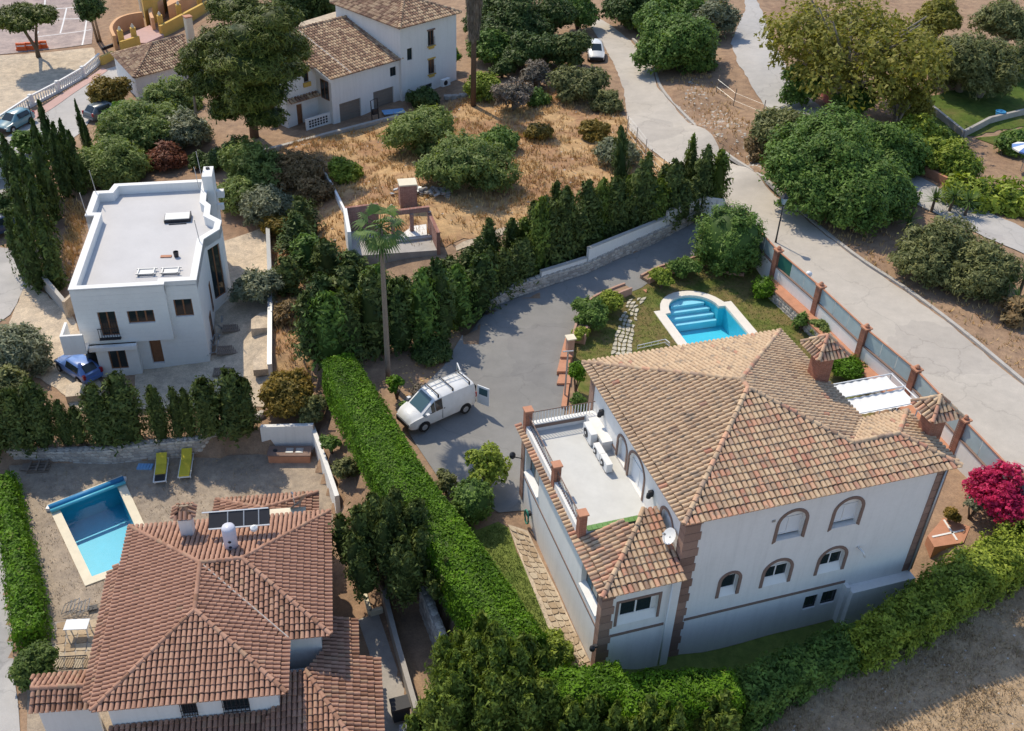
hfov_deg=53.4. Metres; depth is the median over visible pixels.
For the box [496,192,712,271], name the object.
shaggy hedge
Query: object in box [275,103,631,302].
pebbles
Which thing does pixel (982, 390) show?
road
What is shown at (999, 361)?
road kerb
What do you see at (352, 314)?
thicket conifer
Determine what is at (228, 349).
pallet
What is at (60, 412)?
clipped conifer
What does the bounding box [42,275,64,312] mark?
yard wall
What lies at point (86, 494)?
pool cover roller
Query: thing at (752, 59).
road
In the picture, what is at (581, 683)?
clipped hedge
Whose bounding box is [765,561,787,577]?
window
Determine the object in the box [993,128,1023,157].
leafy tree
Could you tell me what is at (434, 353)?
undergrowth
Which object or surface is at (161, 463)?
sun lounger
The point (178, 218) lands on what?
roof hatch
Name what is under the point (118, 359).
window
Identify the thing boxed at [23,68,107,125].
red pavement
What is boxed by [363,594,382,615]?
yard wall
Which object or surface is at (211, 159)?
leafy tree
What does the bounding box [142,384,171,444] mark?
clipped conifer
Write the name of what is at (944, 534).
side terrace
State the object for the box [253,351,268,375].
planter block
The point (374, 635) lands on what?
paved lane
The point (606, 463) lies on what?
air conditioner
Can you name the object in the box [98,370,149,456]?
clipped conifer
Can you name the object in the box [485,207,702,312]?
drive wall
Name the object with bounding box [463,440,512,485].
citrus tree
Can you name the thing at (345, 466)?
shrub
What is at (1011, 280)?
yucca
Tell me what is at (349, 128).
lot kerb
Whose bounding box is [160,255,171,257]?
flat plate
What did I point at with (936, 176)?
garden wall
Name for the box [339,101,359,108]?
garage door panel
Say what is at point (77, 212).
dry grass
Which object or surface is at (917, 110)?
leafy tree
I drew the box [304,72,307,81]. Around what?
window
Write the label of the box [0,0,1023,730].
ground
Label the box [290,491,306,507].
antenna
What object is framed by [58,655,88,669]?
slatted rail
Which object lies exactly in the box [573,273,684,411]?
lawn
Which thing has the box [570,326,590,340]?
shrub
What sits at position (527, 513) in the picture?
garden hose
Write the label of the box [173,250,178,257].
paint bucket
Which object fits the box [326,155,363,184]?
bush
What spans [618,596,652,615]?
window
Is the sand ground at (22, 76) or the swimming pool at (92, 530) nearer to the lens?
the swimming pool at (92, 530)
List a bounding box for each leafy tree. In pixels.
[0,151,36,177]
[0,187,14,217]
[9,129,42,154]
[84,73,133,103]
[98,100,128,122]
[146,97,168,106]
[188,149,208,169]
[200,146,228,171]
[274,0,313,22]
[288,0,336,18]
[456,47,462,61]
[488,57,515,77]
[743,134,770,162]
[776,58,831,106]
[831,84,877,117]
[888,92,935,119]
[890,170,922,208]
[895,113,952,139]
[915,136,950,169]
[923,135,986,177]
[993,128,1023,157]
[1009,37,1023,72]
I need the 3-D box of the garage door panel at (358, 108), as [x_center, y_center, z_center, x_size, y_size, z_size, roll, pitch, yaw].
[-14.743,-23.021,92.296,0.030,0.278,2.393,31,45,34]
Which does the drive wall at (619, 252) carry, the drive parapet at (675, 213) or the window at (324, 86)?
the drive parapet at (675, 213)
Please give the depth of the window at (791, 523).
43.08 m
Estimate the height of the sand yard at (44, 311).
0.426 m
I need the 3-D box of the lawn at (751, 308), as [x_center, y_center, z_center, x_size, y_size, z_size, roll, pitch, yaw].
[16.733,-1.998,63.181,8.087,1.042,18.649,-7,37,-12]
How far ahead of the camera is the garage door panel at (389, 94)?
94.40 m
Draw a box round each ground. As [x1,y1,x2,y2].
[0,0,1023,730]
[0,47,97,118]
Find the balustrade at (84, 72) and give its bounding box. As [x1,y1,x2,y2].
[0,53,100,116]
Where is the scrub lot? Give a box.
[271,88,668,383]
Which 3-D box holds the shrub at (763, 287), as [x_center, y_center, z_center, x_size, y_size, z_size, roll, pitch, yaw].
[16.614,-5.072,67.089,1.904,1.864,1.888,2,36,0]
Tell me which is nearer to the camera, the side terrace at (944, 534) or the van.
the side terrace at (944, 534)
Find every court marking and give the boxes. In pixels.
[60,8,66,32]
[81,21,86,44]
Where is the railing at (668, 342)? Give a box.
[637,339,669,349]
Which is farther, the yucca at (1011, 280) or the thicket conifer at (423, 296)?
the yucca at (1011, 280)
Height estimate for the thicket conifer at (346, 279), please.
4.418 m
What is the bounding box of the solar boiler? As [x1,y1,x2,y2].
[202,507,269,551]
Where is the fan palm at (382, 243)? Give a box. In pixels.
[350,202,410,380]
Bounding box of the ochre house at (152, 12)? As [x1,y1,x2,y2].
[99,0,207,64]
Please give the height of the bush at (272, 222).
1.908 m
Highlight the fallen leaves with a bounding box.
[398,331,457,394]
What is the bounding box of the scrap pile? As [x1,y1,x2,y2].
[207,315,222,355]
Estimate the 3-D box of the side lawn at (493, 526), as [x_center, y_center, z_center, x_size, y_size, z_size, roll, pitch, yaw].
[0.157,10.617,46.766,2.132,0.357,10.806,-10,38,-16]
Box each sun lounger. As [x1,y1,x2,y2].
[153,452,168,482]
[177,448,193,478]
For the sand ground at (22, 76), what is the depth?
109.24 m
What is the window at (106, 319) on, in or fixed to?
in the flat roof house at (164, 320)
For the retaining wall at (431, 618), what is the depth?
46.68 m
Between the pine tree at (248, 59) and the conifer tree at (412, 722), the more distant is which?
the pine tree at (248, 59)
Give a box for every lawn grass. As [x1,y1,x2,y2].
[574,269,809,360]
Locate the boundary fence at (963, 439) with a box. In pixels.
[742,214,1023,519]
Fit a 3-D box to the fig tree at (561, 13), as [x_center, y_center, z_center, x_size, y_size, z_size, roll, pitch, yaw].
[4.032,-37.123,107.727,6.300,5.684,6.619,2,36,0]
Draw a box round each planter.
[572,282,631,344]
[640,256,698,283]
[706,265,743,275]
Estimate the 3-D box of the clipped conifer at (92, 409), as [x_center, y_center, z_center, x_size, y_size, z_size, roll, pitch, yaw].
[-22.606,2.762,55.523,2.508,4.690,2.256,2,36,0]
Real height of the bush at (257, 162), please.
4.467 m
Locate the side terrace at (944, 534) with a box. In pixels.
[925,518,969,557]
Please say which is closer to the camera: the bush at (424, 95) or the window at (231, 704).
the window at (231, 704)
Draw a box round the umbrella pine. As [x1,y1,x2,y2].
[0,0,59,57]
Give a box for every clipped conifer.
[0,385,34,457]
[0,414,13,462]
[17,376,61,457]
[50,399,73,446]
[66,404,90,445]
[75,379,117,449]
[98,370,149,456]
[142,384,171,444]
[165,385,186,441]
[176,387,198,437]
[184,374,221,442]
[210,365,252,447]
[236,375,262,438]
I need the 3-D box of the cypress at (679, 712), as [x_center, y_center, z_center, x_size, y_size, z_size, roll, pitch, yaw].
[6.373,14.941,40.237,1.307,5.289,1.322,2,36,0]
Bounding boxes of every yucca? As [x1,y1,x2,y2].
[481,84,492,101]
[893,206,922,229]
[920,186,947,211]
[939,185,964,211]
[957,188,982,215]
[997,270,1023,295]
[1002,285,1023,307]
[1017,262,1023,294]
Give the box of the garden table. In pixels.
[63,618,91,638]
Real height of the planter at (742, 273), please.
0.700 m
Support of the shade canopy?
on the ground at (408, 620)
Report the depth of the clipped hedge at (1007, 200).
74.13 m
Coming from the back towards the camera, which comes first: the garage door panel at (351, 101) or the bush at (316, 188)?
the garage door panel at (351, 101)
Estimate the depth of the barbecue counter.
56.86 m
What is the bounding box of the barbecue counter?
[267,446,311,462]
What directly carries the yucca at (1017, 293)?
on the ground at (408, 620)
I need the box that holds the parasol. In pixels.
[1012,142,1023,170]
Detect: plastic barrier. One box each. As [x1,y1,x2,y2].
[15,43,26,50]
[24,42,34,49]
[40,40,47,48]
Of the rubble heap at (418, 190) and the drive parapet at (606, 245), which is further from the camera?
the rubble heap at (418, 190)
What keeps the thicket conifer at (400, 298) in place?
on the ground at (408, 620)
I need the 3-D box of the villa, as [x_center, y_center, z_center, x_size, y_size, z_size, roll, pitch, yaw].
[9.994,5.313,47.683,17.458,12.556,12.001,-9,37,-15]
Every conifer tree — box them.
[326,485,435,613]
[402,695,431,730]
[410,620,564,730]
[423,554,451,602]
[546,693,612,730]
[619,693,683,730]
[688,688,742,730]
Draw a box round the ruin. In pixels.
[343,178,440,264]
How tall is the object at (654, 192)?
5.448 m
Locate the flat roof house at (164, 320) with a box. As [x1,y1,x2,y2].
[59,152,230,376]
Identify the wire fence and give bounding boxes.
[627,116,667,166]
[716,75,765,107]
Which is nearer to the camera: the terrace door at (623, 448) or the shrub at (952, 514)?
the terrace door at (623, 448)
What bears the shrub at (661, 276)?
in the planter at (644, 276)
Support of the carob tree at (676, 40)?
on the ground at (408, 620)
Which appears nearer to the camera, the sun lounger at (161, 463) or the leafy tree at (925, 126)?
the sun lounger at (161, 463)
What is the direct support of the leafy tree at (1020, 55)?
on the ground at (408, 620)
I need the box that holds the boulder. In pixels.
[65,381,85,403]
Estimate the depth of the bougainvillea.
49.10 m
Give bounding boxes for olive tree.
[0,319,54,376]
[0,362,28,393]
[745,103,809,154]
[886,211,978,289]
[912,0,962,41]
[928,28,1018,99]
[940,234,1023,303]
[946,50,1023,97]
[967,0,1023,45]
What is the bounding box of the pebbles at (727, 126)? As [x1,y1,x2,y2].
[679,79,766,175]
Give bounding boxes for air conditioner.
[440,77,449,86]
[583,421,597,445]
[593,441,605,460]
[599,453,612,472]
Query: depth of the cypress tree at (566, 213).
67.41 m
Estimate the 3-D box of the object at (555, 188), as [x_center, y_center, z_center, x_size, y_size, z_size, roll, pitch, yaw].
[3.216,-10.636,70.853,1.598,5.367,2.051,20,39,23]
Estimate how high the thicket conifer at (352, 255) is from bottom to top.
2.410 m
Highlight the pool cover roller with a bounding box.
[46,476,126,512]
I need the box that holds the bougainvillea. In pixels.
[962,459,1023,525]
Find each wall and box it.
[6,410,265,463]
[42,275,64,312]
[62,294,73,317]
[260,423,313,449]
[266,227,272,375]
[311,422,340,513]
[323,168,344,214]
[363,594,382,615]
[381,588,417,714]
[419,585,447,647]
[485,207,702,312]
[771,292,895,411]
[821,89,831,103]
[919,166,1023,217]
[932,106,1023,136]
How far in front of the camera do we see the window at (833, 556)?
45.32 m
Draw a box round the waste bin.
[389,694,410,722]
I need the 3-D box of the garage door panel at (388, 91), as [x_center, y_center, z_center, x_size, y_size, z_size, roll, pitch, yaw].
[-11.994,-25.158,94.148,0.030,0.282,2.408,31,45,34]
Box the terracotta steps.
[557,338,572,408]
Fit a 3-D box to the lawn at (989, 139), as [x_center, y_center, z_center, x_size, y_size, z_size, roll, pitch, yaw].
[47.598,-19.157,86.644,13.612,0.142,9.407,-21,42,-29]
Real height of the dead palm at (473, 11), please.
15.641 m
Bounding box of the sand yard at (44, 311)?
[9,284,100,410]
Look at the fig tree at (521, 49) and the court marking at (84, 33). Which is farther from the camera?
the court marking at (84, 33)
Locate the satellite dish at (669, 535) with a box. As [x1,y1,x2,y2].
[662,527,675,544]
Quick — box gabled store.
[28,669,103,730]
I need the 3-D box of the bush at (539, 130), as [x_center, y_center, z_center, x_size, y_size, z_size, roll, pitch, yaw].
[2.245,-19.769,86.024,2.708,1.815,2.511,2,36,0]
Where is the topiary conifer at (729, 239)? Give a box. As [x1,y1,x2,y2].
[688,198,768,277]
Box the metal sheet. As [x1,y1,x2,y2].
[382,108,404,115]
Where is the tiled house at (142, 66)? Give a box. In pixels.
[110,14,194,99]
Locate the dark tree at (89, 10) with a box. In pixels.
[71,0,108,41]
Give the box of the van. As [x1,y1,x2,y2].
[396,363,489,431]
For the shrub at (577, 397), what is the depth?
57.13 m
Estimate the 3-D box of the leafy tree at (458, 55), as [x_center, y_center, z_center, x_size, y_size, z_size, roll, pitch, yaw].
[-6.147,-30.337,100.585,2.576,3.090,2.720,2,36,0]
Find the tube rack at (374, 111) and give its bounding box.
[370,98,378,119]
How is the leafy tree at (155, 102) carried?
on the ground at (408, 620)
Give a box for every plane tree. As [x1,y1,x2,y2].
[753,0,959,113]
[864,68,937,121]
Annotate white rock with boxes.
[444,93,467,99]
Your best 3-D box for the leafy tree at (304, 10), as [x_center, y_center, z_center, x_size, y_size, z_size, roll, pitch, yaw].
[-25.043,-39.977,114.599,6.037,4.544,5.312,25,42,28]
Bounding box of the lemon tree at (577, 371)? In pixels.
[567,360,586,390]
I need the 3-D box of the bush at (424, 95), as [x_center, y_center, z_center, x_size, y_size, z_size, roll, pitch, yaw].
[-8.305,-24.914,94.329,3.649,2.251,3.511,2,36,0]
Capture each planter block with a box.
[251,311,266,336]
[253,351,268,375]
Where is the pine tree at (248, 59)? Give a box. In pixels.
[174,0,314,138]
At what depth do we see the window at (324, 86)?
90.21 m
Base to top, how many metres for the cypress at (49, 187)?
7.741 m
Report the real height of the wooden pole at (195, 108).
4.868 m
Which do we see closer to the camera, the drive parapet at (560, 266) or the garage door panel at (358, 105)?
the drive parapet at (560, 266)
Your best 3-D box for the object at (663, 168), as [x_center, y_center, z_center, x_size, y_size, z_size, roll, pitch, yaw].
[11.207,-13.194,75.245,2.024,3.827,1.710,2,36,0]
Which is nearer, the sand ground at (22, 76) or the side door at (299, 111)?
the side door at (299, 111)
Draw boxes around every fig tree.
[460,0,490,32]
[465,26,510,65]
[480,0,558,43]
[500,29,545,69]
[533,0,579,32]
[537,31,568,66]
[552,30,593,66]
[568,0,600,29]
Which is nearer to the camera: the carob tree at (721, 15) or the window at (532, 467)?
the window at (532, 467)
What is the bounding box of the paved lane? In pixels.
[358,614,410,730]
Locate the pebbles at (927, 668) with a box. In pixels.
[792,606,1023,730]
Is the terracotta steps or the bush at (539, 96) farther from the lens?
the bush at (539, 96)
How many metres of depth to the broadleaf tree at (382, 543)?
45.81 m
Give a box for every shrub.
[257,367,315,418]
[292,394,328,422]
[319,434,342,453]
[330,454,359,479]
[385,374,404,399]
[410,382,423,396]
[434,468,458,493]
[489,76,533,110]
[519,58,550,87]
[533,627,575,668]
[569,391,586,410]
[570,295,609,330]
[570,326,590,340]
[598,289,625,312]
[648,266,674,287]
[665,255,704,278]
[749,275,777,299]
[790,310,808,330]
[808,318,829,334]
[831,354,867,380]
[943,506,961,522]
[963,493,987,519]
[997,295,1023,328]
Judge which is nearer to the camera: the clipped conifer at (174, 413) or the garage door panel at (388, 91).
the clipped conifer at (174, 413)
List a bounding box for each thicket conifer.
[270,255,311,297]
[271,212,316,258]
[285,195,325,235]
[285,289,321,369]
[287,232,319,281]
[296,290,365,378]
[304,271,338,297]
[305,236,342,280]
[327,256,365,309]
[330,287,373,366]
[333,248,368,280]
[351,266,400,361]
[352,262,394,293]
[380,276,428,356]
[397,274,413,310]
[408,266,444,348]
[427,256,467,339]
[442,254,464,276]
[446,263,482,331]
[454,245,479,282]
[464,253,506,318]
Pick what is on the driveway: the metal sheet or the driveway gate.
the driveway gate
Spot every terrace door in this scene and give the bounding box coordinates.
[620,439,625,462]
[631,457,642,492]
[663,511,671,528]
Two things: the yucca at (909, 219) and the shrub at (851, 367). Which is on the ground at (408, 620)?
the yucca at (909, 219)
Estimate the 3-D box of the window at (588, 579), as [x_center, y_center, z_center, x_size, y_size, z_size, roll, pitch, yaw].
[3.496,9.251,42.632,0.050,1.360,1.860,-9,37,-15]
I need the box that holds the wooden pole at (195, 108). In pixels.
[193,96,198,144]
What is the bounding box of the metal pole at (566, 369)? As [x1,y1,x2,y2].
[563,350,573,394]
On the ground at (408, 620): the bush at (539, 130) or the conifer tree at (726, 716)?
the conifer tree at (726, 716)
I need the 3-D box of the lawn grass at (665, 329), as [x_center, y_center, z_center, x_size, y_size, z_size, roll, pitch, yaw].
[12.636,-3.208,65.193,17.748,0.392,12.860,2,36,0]
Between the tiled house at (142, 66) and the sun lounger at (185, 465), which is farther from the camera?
the tiled house at (142, 66)
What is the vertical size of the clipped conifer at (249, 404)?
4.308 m
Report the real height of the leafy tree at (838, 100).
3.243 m
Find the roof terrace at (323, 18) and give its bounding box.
[299,12,335,25]
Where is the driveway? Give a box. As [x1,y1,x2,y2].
[400,216,712,511]
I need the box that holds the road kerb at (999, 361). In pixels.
[632,38,1023,384]
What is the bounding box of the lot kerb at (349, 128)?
[264,114,398,152]
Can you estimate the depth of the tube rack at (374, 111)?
91.48 m
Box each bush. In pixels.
[5,639,60,692]
[77,132,154,190]
[91,91,185,151]
[139,74,205,111]
[145,139,187,171]
[158,104,215,148]
[215,133,265,168]
[216,138,283,188]
[216,174,262,215]
[226,263,284,304]
[235,183,295,227]
[258,212,287,234]
[264,148,327,190]
[272,298,300,326]
[294,175,337,206]
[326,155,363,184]
[376,104,456,157]
[405,85,440,107]
[412,145,471,185]
[431,128,525,195]
[463,70,501,102]
[479,123,520,152]
[523,122,553,139]
[526,87,552,106]
[545,63,611,103]
[577,118,611,142]
[589,89,624,113]
[591,136,642,167]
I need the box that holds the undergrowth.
[408,336,452,366]
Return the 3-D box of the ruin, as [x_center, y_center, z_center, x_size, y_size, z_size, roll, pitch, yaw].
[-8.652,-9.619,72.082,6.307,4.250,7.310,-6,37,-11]
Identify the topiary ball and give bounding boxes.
[449,477,495,525]
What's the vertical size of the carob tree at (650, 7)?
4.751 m
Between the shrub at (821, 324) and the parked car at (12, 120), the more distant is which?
the parked car at (12, 120)
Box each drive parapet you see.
[540,256,586,276]
[586,216,666,260]
[666,198,701,224]
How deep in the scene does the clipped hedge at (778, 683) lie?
42.65 m
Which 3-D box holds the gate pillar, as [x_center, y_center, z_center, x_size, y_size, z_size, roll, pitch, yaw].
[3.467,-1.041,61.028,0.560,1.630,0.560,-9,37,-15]
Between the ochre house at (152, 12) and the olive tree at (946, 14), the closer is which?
the olive tree at (946, 14)
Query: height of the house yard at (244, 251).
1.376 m
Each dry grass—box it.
[11,458,284,621]
[61,194,85,277]
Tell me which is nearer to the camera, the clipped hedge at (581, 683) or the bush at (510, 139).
the clipped hedge at (581, 683)
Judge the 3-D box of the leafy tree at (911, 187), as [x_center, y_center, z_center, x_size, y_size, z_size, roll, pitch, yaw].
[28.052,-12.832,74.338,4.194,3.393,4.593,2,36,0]
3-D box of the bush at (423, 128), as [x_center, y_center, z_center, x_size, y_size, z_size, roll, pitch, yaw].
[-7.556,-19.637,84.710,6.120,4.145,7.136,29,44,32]
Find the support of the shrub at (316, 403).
on the ground at (408, 620)
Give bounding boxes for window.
[97,311,118,334]
[108,350,128,368]
[127,310,154,322]
[173,299,193,315]
[179,703,198,717]
[207,244,225,298]
[208,281,213,310]
[209,311,213,337]
[221,698,250,714]
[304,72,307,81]
[320,78,329,100]
[390,67,395,76]
[407,48,411,59]
[428,30,432,45]
[428,59,433,73]
[530,460,538,485]
[586,573,597,602]
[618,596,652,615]
[721,574,735,587]
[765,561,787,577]
[777,513,802,534]
[802,594,816,607]
[819,549,842,565]
[820,589,836,602]
[834,501,857,521]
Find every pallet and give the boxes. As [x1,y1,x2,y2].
[212,367,231,376]
[216,345,237,354]
[222,324,239,332]
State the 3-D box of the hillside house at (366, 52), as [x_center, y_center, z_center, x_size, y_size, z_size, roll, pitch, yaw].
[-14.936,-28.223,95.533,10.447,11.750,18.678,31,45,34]
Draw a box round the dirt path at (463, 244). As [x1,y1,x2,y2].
[456,221,518,250]
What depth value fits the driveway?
60.48 m
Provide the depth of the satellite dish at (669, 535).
41.84 m
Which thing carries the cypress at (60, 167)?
on the ground at (408, 620)
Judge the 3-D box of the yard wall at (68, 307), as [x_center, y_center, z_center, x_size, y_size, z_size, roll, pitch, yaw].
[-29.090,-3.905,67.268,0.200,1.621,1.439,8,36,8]
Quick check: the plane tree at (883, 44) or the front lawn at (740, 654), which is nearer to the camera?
the front lawn at (740, 654)
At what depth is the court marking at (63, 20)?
122.81 m
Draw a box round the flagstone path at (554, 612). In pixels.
[508,524,590,666]
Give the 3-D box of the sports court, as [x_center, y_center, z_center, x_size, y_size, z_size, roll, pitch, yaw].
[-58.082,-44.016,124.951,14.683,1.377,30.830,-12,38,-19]
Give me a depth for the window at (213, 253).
65.41 m
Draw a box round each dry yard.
[9,454,258,610]
[27,450,332,730]
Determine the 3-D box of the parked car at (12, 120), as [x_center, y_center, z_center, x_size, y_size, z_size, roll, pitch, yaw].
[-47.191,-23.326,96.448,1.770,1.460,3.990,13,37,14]
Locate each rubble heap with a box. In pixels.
[390,185,431,195]
[418,185,450,197]
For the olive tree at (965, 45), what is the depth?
90.95 m
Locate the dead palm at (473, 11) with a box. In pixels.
[465,0,483,106]
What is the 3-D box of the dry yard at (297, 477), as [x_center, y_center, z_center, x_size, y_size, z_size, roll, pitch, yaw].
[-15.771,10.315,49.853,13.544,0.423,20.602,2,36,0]
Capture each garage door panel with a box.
[339,98,358,105]
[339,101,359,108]
[340,104,359,112]
[340,107,359,115]
[340,110,359,118]
[340,113,359,121]
[373,87,391,94]
[373,89,392,97]
[373,92,392,100]
[374,95,392,103]
[374,98,392,106]
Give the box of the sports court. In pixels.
[0,0,92,53]
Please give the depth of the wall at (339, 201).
76.74 m
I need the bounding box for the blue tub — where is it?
[995,109,1005,114]
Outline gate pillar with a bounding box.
[565,334,576,357]
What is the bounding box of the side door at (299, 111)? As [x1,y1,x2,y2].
[296,104,302,123]
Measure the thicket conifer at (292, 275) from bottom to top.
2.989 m
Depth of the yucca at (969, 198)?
72.80 m
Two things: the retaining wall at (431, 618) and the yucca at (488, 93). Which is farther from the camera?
the yucca at (488, 93)
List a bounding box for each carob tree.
[600,0,648,30]
[629,8,725,74]
[632,0,675,34]
[669,0,706,16]
[690,0,742,36]
[757,99,914,237]
[847,113,933,177]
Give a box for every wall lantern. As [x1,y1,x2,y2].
[509,452,521,458]
[589,643,597,651]
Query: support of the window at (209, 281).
in the flat roof house at (164, 320)
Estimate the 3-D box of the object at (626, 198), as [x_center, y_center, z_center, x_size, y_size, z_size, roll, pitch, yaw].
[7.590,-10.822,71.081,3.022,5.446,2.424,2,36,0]
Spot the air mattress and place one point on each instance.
(145, 466)
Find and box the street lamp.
[775,193,788,242]
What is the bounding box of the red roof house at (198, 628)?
[81,490,384,730]
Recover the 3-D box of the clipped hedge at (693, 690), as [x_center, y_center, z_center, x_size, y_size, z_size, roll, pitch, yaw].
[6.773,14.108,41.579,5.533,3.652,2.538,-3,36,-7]
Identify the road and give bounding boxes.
[0,66,127,192]
[0,247,24,320]
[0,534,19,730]
[591,19,1023,470]
[730,0,1023,252]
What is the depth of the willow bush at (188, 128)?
86.65 m
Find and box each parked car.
[0,107,34,132]
[0,210,14,233]
[54,354,102,383]
[82,100,111,120]
[586,38,604,60]
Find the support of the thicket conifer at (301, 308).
on the ground at (408, 620)
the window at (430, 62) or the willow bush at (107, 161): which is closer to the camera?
the willow bush at (107, 161)
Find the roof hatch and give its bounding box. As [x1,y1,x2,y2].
[164,211,191,224]
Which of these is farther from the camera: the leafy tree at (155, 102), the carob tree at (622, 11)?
the carob tree at (622, 11)
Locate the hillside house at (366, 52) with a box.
[276,0,461,129]
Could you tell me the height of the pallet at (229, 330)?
0.090 m
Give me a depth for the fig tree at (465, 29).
110.04 m
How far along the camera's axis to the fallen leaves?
59.48 m
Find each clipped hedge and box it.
[0,470,55,651]
[320,352,548,649]
[539,659,627,730]
[616,666,746,730]
[733,619,872,730]
[842,514,1023,677]
[938,170,1023,219]
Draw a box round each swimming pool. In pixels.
[47,475,143,586]
[654,291,756,345]
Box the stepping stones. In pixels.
[611,297,645,354]
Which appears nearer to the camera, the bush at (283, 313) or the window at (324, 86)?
the bush at (283, 313)
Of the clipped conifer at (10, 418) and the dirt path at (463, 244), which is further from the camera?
the dirt path at (463, 244)
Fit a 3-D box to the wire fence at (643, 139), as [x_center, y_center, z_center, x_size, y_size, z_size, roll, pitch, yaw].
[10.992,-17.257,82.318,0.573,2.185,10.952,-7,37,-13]
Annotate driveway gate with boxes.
[702,196,724,215]
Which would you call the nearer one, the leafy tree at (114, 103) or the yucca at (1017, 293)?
the yucca at (1017, 293)
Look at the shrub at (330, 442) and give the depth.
55.21 m
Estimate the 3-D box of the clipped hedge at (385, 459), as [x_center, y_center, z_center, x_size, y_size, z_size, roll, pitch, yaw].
[-5.045,6.442,50.310,3.264,3.293,22.432,-16,40,-24]
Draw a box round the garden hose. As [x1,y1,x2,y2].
[524,509,530,523]
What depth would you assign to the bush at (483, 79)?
93.56 m
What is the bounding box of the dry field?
[751,580,1023,730]
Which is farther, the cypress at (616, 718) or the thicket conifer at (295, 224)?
the thicket conifer at (295, 224)
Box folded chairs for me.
[61,598,96,616]
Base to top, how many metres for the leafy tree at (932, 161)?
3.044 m
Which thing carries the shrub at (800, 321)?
on the lawn at (751, 308)
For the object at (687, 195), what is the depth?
72.13 m
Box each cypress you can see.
[0,133,16,191]
[2,210,24,276]
[7,148,22,186]
[8,175,34,245]
[12,209,43,294]
[18,150,49,217]
[23,165,56,230]
[25,178,64,257]
[28,118,55,183]
[31,138,68,221]
[36,218,70,290]
[37,99,56,181]
[47,120,77,198]
[57,118,70,174]
[64,129,90,194]
[74,98,85,146]
[81,117,92,148]
[463,608,491,639]
[605,698,625,730]
[666,701,688,730]
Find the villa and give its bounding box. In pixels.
[515,328,964,668]
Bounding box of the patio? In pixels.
[44,619,97,668]
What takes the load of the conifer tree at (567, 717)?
on the ground at (408, 620)
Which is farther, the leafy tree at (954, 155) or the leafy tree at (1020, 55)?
the leafy tree at (1020, 55)
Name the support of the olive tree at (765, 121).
on the ground at (408, 620)
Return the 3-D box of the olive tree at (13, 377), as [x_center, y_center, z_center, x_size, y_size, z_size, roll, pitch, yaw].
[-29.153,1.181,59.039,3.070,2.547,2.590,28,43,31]
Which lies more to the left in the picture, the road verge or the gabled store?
the gabled store
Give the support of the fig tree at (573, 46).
on the ground at (408, 620)
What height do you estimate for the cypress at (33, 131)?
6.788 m
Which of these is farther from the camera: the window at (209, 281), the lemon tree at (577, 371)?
the window at (209, 281)
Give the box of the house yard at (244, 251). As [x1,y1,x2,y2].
[135,229,268,408]
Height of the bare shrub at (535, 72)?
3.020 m
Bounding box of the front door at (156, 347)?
[150,340,164,361]
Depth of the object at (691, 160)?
75.23 m
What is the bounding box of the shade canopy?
[834,373,917,415]
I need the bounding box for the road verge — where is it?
[656,64,1023,377]
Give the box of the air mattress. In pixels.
[136,463,153,469]
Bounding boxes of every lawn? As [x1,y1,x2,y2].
[470,522,548,631]
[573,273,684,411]
[621,619,870,676]
[681,263,874,417]
[931,70,1023,138]
[977,127,1023,143]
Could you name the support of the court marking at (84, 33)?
on the sports court
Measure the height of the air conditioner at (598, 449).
0.500 m
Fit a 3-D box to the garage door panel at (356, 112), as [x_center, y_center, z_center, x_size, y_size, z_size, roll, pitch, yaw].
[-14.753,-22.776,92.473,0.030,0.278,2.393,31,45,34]
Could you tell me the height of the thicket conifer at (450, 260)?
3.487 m

